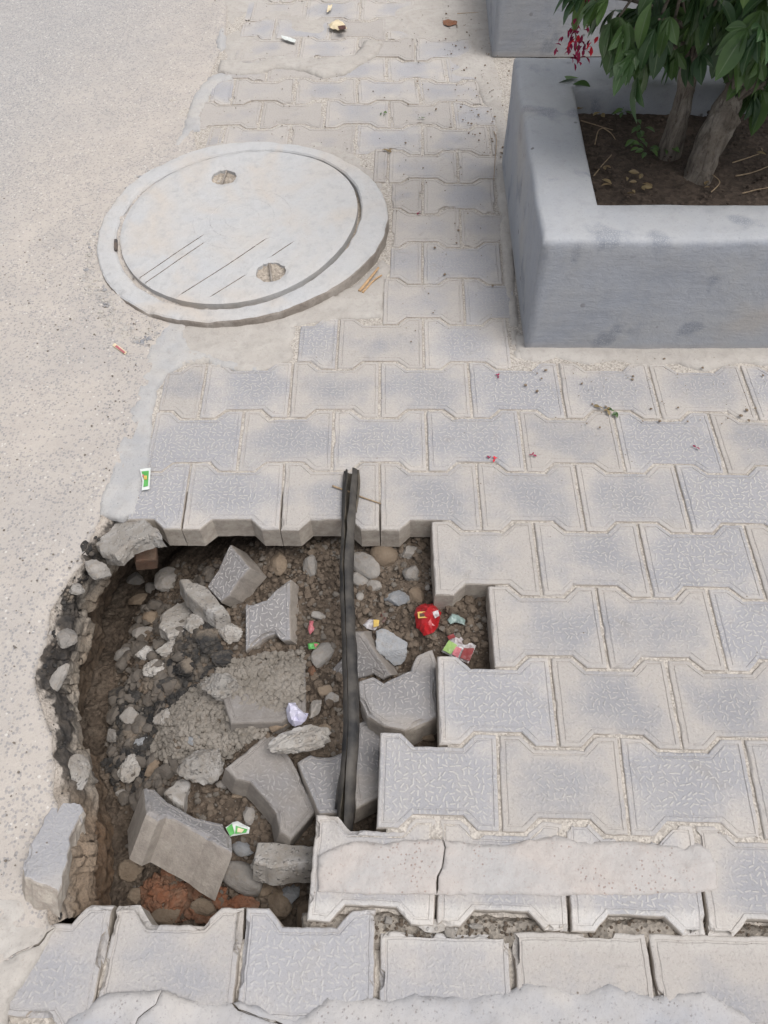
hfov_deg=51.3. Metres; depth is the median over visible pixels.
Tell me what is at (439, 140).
paver
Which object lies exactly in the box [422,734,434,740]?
stone
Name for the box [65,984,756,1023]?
front cement
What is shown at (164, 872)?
clay clod
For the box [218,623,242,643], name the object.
concrete chunk
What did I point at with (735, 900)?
paver
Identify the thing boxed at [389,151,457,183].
paver
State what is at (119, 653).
stone
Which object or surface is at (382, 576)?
coarse soil clods
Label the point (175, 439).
paver
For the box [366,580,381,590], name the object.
stone
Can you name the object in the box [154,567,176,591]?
stone
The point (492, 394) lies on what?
paver
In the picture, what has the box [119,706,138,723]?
stone
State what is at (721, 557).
paver
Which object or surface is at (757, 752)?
paver
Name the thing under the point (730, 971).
paver
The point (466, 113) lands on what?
paver
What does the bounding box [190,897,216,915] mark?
stone
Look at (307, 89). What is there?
paver
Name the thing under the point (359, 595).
stone
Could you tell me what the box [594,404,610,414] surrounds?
leaf bits
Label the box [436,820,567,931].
paver
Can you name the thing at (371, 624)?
sweet wrapper
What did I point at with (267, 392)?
paver
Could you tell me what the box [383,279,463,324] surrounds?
paver
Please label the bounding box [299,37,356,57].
paver
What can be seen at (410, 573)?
stone
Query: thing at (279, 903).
stone
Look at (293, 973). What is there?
paver
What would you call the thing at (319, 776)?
broken paver
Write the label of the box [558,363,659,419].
paver
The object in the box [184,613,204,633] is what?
asphalt chunk
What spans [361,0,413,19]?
paver
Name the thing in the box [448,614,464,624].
plastic scrap
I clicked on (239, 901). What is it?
stone
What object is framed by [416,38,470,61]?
paver
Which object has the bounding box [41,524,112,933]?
rim crumbs
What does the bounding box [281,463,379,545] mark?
paver
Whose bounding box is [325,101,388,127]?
paver
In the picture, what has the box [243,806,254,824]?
stone
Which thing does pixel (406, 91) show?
paver
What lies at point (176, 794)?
broken slab
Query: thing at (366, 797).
broken paver
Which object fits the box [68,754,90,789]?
embedded stone
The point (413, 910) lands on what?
paver
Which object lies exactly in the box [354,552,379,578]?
stone
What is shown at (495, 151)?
twig
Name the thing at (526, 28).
planter
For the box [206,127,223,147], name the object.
paver
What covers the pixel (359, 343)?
paver
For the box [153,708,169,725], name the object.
concrete chunk
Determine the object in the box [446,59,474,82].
paver
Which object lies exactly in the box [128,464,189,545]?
paver
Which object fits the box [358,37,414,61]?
paver
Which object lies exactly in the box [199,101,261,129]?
paver
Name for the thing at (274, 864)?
stone slab
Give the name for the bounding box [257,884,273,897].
stone
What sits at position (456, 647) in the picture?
snack packet
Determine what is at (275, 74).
paver
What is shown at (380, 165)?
paver
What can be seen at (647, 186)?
dry leaf
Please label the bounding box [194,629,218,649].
stone
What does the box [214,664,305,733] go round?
broken paver
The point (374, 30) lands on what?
paver
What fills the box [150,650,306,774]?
grit heap
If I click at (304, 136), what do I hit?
paver
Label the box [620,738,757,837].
paver
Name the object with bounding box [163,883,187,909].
clay clod
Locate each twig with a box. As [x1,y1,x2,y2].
[332,485,380,503]
[493,131,496,172]
[581,120,612,129]
[711,174,719,192]
[732,153,759,162]
[735,166,767,176]
[742,187,767,193]
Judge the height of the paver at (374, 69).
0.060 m
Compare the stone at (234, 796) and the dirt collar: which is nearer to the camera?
the stone at (234, 796)
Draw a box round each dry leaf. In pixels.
[443,19,456,25]
[601,179,611,185]
[629,169,643,178]
[642,184,651,189]
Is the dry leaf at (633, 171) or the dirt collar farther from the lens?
the dirt collar
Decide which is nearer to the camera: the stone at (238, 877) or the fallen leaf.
the stone at (238, 877)
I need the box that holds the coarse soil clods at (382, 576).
[304,538,485,719]
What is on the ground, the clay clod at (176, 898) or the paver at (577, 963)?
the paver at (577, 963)
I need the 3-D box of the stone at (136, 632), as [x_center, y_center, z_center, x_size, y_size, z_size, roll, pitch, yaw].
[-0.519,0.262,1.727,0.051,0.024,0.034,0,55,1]
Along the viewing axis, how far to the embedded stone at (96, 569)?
1.52 m
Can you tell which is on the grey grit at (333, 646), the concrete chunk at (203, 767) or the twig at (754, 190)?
the concrete chunk at (203, 767)
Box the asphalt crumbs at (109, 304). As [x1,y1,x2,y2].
[81,169,162,346]
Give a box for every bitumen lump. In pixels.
[108,685,124,697]
[153,676,175,691]
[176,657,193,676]
[210,649,233,667]
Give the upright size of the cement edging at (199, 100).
0.023 m
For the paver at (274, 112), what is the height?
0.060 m
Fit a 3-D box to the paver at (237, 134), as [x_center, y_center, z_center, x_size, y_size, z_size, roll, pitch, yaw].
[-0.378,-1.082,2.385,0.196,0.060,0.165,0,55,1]
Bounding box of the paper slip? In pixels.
[112,343,126,353]
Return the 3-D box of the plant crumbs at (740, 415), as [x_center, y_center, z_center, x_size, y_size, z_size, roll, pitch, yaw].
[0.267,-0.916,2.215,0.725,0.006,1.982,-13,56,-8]
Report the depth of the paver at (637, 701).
1.35 m
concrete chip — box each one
[384,916,391,923]
[418,919,446,932]
[444,927,457,938]
[469,923,482,928]
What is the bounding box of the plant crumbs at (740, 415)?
[396,13,764,427]
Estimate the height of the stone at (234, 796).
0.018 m
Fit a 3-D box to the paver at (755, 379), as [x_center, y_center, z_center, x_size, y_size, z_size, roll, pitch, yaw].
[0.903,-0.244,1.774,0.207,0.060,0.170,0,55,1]
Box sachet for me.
[140,468,150,489]
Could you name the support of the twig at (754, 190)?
on the planter soil at (621, 162)
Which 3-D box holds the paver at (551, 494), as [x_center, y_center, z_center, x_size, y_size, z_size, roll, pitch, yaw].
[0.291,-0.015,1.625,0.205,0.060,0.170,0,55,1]
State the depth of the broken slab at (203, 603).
1.58 m
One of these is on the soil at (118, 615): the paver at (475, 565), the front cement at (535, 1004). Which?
the paver at (475, 565)
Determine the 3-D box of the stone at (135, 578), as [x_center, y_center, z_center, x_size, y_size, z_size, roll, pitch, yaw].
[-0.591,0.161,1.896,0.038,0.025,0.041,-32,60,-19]
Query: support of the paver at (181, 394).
on the ground
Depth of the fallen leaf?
1.94 m
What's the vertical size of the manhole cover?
0.039 m
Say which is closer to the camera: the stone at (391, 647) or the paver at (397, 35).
the stone at (391, 647)
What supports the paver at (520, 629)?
on the ground
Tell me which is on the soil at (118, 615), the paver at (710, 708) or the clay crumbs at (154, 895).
the clay crumbs at (154, 895)
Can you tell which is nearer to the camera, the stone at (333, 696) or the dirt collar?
the stone at (333, 696)
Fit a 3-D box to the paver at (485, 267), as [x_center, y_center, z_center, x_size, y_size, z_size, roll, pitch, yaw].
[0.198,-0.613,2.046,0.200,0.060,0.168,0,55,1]
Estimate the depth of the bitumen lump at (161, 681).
1.54 m
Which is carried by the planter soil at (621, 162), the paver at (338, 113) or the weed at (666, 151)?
the weed at (666, 151)
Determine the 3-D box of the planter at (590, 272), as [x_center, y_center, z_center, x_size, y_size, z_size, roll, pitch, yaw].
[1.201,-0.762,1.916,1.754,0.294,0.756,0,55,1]
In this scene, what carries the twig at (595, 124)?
on the planter soil at (621, 162)
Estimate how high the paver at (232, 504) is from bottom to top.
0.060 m
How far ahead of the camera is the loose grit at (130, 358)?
1.88 m
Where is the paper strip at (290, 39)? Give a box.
[281,35,295,42]
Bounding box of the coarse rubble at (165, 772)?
[106,563,220,810]
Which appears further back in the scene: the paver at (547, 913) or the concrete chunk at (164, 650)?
the concrete chunk at (164, 650)
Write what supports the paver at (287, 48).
on the ground
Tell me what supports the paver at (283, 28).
on the ground
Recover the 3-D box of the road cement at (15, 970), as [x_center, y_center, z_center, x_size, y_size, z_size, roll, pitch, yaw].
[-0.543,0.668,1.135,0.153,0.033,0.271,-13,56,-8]
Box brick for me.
[133,547,157,569]
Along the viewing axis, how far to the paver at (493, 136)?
2.34 m
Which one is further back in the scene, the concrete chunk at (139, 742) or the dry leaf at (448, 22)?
the dry leaf at (448, 22)
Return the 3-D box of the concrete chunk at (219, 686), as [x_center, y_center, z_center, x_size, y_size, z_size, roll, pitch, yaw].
[-0.295,0.320,1.455,0.060,0.056,0.060,-34,61,-21]
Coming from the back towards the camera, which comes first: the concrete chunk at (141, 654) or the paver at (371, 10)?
the paver at (371, 10)
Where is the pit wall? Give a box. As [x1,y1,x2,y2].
[35,515,164,924]
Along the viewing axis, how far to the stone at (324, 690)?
1.47 m
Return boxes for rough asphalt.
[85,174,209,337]
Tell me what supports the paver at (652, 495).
on the ground
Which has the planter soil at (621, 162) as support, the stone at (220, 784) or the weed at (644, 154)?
the weed at (644, 154)
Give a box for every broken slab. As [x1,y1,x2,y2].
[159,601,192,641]
[164,779,190,812]
[179,579,230,628]
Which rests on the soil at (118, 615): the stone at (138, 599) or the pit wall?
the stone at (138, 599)
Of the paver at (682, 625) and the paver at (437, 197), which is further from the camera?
the paver at (437, 197)
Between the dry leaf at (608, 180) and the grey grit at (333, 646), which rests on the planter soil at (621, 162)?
the dry leaf at (608, 180)
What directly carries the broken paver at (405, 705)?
on the soil at (118, 615)
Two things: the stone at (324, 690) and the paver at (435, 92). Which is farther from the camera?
the paver at (435, 92)
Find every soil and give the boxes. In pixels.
[58,531,489,926]
[578,113,767,205]
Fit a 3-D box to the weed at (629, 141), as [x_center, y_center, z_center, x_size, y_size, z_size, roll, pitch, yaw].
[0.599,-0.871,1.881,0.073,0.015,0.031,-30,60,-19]
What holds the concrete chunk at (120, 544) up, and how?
on the ground
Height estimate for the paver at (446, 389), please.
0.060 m
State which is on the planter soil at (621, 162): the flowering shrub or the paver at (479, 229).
the flowering shrub
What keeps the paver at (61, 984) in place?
on the ground
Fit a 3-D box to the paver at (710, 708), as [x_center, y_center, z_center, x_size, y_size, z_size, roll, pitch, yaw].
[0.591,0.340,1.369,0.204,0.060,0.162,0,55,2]
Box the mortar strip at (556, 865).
[318,835,716,896]
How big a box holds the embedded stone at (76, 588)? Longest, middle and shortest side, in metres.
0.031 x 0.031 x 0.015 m
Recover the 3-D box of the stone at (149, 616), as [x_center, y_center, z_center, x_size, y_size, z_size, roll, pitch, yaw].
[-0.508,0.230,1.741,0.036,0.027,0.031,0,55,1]
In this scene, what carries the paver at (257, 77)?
on the ground
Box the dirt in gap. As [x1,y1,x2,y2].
[301,911,767,950]
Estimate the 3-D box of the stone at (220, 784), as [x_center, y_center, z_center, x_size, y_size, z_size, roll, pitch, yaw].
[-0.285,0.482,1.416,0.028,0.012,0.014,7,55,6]
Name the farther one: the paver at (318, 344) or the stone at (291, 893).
the paver at (318, 344)
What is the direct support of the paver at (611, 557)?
on the ground
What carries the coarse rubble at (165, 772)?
on the soil at (118, 615)
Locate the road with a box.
[0,0,226,963]
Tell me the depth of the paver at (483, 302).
1.94 m
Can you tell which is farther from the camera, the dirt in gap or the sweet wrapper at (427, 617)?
the sweet wrapper at (427, 617)
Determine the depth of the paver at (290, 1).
2.88 m
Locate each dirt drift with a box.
[182,260,389,370]
[225,0,505,140]
[495,129,520,358]
[516,334,767,371]
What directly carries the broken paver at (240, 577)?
on the soil at (118, 615)
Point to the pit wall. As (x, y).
(91, 874)
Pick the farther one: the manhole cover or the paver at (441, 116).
the paver at (441, 116)
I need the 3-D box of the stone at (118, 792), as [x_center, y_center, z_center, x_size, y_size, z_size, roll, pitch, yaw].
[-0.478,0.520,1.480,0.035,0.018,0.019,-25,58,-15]
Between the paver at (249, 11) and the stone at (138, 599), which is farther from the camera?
the paver at (249, 11)
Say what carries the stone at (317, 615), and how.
on the soil at (118, 615)
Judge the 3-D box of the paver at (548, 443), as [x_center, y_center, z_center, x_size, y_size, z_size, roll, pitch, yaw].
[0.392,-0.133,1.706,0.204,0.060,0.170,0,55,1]
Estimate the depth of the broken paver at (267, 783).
1.37 m
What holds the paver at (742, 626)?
on the ground
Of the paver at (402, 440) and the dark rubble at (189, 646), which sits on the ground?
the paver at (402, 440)
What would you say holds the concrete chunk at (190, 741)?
on the grit heap
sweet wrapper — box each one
[226,821,249,836]
[308,621,313,633]
[308,642,318,648]
[363,619,379,630]
[414,603,440,635]
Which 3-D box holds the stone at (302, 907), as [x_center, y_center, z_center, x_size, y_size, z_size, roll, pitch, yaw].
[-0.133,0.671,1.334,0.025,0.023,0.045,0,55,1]
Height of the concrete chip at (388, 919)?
0.006 m
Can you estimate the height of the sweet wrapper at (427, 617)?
0.034 m
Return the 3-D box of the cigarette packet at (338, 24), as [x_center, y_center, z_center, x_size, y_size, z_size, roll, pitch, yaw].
[-0.155,-1.655,2.724,0.057,0.022,0.096,-13,56,-8]
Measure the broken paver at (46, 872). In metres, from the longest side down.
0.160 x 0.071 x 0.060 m
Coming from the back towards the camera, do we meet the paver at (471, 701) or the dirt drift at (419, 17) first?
the dirt drift at (419, 17)
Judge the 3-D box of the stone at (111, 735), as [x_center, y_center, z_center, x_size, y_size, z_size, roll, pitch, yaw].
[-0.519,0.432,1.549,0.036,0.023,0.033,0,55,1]
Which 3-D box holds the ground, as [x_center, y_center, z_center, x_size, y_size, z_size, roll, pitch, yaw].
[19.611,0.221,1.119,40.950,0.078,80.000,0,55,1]
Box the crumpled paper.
[286,703,307,725]
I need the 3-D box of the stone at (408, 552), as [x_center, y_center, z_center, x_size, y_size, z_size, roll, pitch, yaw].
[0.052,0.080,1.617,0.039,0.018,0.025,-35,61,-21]
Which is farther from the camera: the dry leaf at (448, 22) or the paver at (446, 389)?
the dry leaf at (448, 22)
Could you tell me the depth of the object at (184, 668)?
1.54 m
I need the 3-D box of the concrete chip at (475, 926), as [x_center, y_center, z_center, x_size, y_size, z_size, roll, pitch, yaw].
[0.135,0.607,1.171,0.020,0.008,0.008,0,55,1]
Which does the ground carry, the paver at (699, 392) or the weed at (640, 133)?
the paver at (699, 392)
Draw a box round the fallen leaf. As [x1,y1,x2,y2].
[561,76,589,86]
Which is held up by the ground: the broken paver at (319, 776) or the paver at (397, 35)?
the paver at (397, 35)
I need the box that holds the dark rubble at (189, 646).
[100,622,223,794]
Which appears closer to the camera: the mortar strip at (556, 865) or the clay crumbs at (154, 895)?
the mortar strip at (556, 865)
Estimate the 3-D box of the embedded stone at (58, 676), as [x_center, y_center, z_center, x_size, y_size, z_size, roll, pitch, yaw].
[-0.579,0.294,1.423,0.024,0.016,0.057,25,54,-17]
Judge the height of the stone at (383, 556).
0.041 m
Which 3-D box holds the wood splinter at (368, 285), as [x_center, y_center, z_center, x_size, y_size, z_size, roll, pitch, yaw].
[-0.031,-0.563,1.973,0.009,0.006,0.078,31,61,20]
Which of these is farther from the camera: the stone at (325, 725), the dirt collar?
the dirt collar
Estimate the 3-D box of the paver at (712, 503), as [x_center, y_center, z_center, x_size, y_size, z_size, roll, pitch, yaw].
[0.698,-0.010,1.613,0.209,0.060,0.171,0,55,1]
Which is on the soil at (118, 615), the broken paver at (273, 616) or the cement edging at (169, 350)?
the broken paver at (273, 616)
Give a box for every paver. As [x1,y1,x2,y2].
[8,905,117,1023]
[22,803,85,916]
[99,905,245,1005]
[127,788,231,900]
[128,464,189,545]
[147,412,242,471]
[159,364,205,418]
[182,463,283,545]
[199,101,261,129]
[200,363,291,418]
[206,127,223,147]
[208,545,266,606]
[210,79,233,105]
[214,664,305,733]
[221,736,314,844]
[223,125,289,143]
[225,57,267,81]
[232,79,294,104]
[238,908,375,1021]
[239,411,332,470]
[240,18,275,39]
[241,37,300,59]
[245,2,253,21]
[246,580,298,652]
[250,1,305,21]
[260,101,323,128]
[267,58,321,81]
[275,19,329,39]
[281,0,333,2]
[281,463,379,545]
[290,362,378,418]
[291,125,355,153]
[296,78,356,103]
[297,319,338,369]
[297,753,341,818]
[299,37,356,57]
[306,0,359,20]
[307,815,434,926]
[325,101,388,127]
[328,58,385,81]
[331,18,385,39]
[333,411,426,470]
[333,631,397,679]
[337,319,422,368]
[354,721,379,822]
[356,125,421,154]
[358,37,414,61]
[358,78,419,104]
[359,650,436,744]
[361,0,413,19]
[373,150,387,182]
[376,733,498,831]
[379,931,510,1001]
[380,463,480,546]
[381,363,470,417]
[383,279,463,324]
[388,31,441,40]
[388,58,446,82]
[389,0,400,2]
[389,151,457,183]
[390,101,453,128]
[390,242,421,284]
[391,179,421,213]
[391,209,459,247]
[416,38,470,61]
[419,80,481,104]
[423,126,489,155]
[423,243,502,284]
[424,179,494,213]
[424,319,510,369]
[426,411,523,471]
[430,522,539,608]
[436,656,556,747]
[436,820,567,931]
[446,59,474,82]
[453,103,495,128]
[458,151,497,183]
[461,210,502,247]
[464,279,513,324]
[469,363,564,418]
[477,464,584,531]
[486,586,606,668]
[489,126,497,155]
[499,736,627,835]
[512,932,653,997]
[519,411,623,472]
[533,522,650,597]
[551,658,680,749]
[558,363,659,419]
[566,824,704,935]
[575,465,689,532]
[597,588,724,671]
[614,412,722,472]
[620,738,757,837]
[638,523,763,599]
[648,934,767,1023]
[649,365,756,420]
[668,661,767,750]
[674,465,767,533]
[696,826,767,936]
[708,590,767,671]
[709,413,767,473]
[740,366,767,420]
[744,525,767,599]
[744,740,767,839]
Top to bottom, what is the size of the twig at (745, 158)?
0.003 m
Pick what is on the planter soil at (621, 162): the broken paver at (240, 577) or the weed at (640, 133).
the weed at (640, 133)
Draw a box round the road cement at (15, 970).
[0,900,55,1023]
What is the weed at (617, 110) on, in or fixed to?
on the planter soil at (621, 162)
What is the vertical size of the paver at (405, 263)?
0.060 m
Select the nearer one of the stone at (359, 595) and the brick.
the stone at (359, 595)
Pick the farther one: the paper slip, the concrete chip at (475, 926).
the paper slip
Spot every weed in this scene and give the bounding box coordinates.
[611,107,631,117]
[625,135,645,145]
[631,119,654,137]
[631,140,658,157]
[650,145,679,154]
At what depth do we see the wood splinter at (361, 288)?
1.97 m
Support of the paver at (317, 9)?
on the ground
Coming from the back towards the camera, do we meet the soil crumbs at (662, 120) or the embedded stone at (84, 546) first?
the soil crumbs at (662, 120)
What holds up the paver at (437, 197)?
on the ground
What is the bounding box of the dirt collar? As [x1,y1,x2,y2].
[198,142,381,189]
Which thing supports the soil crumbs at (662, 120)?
on the planter soil at (621, 162)
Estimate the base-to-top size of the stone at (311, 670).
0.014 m
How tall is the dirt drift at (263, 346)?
0.021 m
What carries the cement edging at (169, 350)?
on the ground
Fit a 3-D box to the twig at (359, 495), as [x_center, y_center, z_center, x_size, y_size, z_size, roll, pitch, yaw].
[-0.055,-0.035,1.602,0.107,0.006,0.004,20,58,14]
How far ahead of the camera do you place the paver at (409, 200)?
2.19 m
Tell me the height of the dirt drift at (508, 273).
0.021 m
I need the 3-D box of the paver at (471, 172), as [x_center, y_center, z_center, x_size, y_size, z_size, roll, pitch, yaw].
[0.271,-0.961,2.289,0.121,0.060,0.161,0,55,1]
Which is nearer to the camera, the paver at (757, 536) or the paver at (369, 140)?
the paver at (757, 536)
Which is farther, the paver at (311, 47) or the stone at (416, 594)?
the paver at (311, 47)
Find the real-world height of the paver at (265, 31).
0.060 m
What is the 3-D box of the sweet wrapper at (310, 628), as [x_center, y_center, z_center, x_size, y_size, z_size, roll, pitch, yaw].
[-0.139,0.221,1.532,0.012,0.007,0.030,0,55,1]
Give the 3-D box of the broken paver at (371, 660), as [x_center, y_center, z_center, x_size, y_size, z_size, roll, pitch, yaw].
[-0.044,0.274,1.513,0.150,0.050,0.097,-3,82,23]
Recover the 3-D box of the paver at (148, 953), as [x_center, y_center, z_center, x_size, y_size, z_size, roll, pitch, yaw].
[-0.306,0.673,1.169,0.196,0.060,0.172,0,55,2]
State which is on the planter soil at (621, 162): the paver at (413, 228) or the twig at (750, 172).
the twig at (750, 172)
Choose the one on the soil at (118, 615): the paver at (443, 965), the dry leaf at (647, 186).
the paver at (443, 965)
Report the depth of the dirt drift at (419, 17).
2.74 m
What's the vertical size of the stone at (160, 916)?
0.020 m
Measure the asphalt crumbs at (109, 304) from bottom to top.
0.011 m
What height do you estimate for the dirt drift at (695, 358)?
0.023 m
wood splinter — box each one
[358,267,378,291]
[362,275,381,292]
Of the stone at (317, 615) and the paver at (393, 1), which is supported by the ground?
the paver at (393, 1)
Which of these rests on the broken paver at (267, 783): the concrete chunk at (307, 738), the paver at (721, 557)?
the concrete chunk at (307, 738)
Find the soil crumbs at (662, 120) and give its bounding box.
[585,110,767,204]
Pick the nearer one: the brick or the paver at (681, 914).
the paver at (681, 914)
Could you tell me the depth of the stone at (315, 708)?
1.46 m
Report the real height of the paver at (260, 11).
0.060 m
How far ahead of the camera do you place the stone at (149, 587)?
1.84 m
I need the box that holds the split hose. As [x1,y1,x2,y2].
[334,467,359,830]
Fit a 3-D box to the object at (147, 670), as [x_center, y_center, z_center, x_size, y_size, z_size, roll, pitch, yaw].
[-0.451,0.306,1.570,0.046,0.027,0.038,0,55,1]
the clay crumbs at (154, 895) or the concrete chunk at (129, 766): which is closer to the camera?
the clay crumbs at (154, 895)
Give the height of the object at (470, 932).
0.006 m
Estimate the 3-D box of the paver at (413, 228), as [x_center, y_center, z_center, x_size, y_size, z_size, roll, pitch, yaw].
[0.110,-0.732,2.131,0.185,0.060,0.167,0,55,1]
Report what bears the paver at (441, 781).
on the soil at (118, 615)
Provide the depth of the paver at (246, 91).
2.52 m
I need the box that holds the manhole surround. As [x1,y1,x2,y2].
[97,142,389,327]
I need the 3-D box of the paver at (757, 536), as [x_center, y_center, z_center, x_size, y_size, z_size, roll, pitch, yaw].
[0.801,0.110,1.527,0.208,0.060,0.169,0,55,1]
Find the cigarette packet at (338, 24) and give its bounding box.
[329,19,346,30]
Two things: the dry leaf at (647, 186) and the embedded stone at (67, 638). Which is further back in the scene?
the dry leaf at (647, 186)
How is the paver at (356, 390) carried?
on the ground
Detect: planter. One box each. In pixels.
[486,0,708,56]
[502,57,767,348]
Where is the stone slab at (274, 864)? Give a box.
[253,843,312,885]
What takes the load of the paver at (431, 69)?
on the ground
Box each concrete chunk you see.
[96,519,166,565]
[117,754,140,783]
[134,737,146,745]
[135,645,154,659]
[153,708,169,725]
[155,641,174,657]
[176,748,224,785]
[187,735,199,745]
[200,673,241,701]
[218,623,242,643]
[266,724,331,753]
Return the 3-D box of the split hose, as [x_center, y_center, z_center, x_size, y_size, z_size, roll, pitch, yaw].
[-0.062,0.220,1.458,0.042,0.103,0.689,-1,55,1]
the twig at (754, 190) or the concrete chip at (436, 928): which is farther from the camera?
the twig at (754, 190)
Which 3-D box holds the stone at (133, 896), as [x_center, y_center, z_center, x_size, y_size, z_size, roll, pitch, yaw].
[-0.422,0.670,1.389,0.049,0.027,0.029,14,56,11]
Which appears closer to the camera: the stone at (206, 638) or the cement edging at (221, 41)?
the stone at (206, 638)
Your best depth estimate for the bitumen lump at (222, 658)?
1.52 m
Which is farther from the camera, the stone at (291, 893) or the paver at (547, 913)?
the stone at (291, 893)
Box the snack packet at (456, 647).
[441,633,475,662]
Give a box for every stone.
[49,663,69,691]
[56,628,77,648]
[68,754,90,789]
[69,583,84,594]
[80,540,91,553]
[85,559,111,579]
[107,728,116,742]
[114,647,130,660]
[115,789,124,796]
[117,859,143,881]
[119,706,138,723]
[126,572,144,584]
[126,887,140,904]
[128,593,146,604]
[132,626,152,638]
[142,611,157,623]
[144,760,159,776]
[145,582,154,593]
[151,907,180,924]
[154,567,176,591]
[190,897,216,915]
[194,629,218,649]
[216,780,226,789]
[223,861,262,896]
[227,894,259,907]
[231,793,241,798]
[232,841,253,856]
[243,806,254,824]
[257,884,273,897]
[267,887,291,919]
[269,724,287,732]
[270,551,287,575]
[282,884,299,903]
[296,900,308,927]
[303,555,316,576]
[308,665,315,675]
[309,699,321,718]
[310,642,333,667]
[311,611,325,619]
[317,685,331,695]
[318,723,330,735]
[325,692,338,702]
[353,572,368,585]
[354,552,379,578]
[356,592,363,599]
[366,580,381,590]
[369,543,397,566]
[375,629,407,665]
[384,590,409,605]
[402,545,416,558]
[402,565,419,580]
[408,586,423,602]
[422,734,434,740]
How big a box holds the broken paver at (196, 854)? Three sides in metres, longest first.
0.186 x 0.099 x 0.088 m
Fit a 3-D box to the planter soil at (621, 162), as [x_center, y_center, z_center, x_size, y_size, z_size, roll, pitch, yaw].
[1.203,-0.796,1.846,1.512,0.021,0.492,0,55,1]
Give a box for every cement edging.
[100,322,260,522]
[175,73,232,144]
[216,28,226,51]
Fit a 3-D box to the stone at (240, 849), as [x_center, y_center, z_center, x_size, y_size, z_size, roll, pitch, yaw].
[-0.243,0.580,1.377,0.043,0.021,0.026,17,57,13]
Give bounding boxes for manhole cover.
[114,151,357,309]
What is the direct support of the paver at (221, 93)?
on the ground
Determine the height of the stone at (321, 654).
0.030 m
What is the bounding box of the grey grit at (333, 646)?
[101,536,487,921]
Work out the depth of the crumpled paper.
1.41 m
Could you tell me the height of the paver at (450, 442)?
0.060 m
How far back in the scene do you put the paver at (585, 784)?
1.27 m
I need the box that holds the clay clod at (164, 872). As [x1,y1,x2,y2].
[160,868,172,876]
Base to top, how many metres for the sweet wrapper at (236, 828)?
0.012 m
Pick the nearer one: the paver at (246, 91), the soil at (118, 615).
the soil at (118, 615)
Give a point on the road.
(90, 115)
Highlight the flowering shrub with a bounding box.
[554,0,767,185]
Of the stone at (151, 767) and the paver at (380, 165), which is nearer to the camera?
the stone at (151, 767)
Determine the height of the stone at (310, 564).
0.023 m
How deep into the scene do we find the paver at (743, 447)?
1.67 m
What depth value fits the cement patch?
2.60 m
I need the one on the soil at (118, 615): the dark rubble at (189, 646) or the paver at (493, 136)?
the dark rubble at (189, 646)
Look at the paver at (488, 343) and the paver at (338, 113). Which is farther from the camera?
the paver at (338, 113)
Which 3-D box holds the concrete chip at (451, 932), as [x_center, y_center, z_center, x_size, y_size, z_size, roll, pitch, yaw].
[0.097,0.612,1.167,0.018,0.007,0.016,16,57,12]
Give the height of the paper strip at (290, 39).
0.003 m
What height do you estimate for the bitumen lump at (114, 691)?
0.024 m
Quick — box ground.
[8,0,767,1023]
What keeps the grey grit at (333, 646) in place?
on the soil at (118, 615)
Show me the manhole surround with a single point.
(355, 262)
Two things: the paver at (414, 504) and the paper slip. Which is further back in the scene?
the paper slip
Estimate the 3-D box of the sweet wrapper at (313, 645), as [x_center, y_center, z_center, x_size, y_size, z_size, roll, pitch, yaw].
[-0.133,0.251,1.511,0.022,0.009,0.015,0,55,1]
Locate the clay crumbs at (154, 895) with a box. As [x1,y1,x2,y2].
[138,872,227,924]
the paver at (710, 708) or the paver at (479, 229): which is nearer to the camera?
the paver at (710, 708)
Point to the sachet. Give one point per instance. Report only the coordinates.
(145, 474)
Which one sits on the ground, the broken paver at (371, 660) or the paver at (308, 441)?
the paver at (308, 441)
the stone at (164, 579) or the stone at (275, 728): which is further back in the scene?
the stone at (164, 579)
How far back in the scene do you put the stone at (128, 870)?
1.41 m
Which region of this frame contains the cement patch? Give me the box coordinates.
[218,40,382,78]
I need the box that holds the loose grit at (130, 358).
[0,0,489,892]
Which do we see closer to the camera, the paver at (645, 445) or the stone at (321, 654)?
the stone at (321, 654)
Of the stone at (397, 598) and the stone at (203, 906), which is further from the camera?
the stone at (397, 598)
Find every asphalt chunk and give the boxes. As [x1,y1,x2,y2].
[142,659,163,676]
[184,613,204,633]
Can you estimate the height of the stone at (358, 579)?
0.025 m
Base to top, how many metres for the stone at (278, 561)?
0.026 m

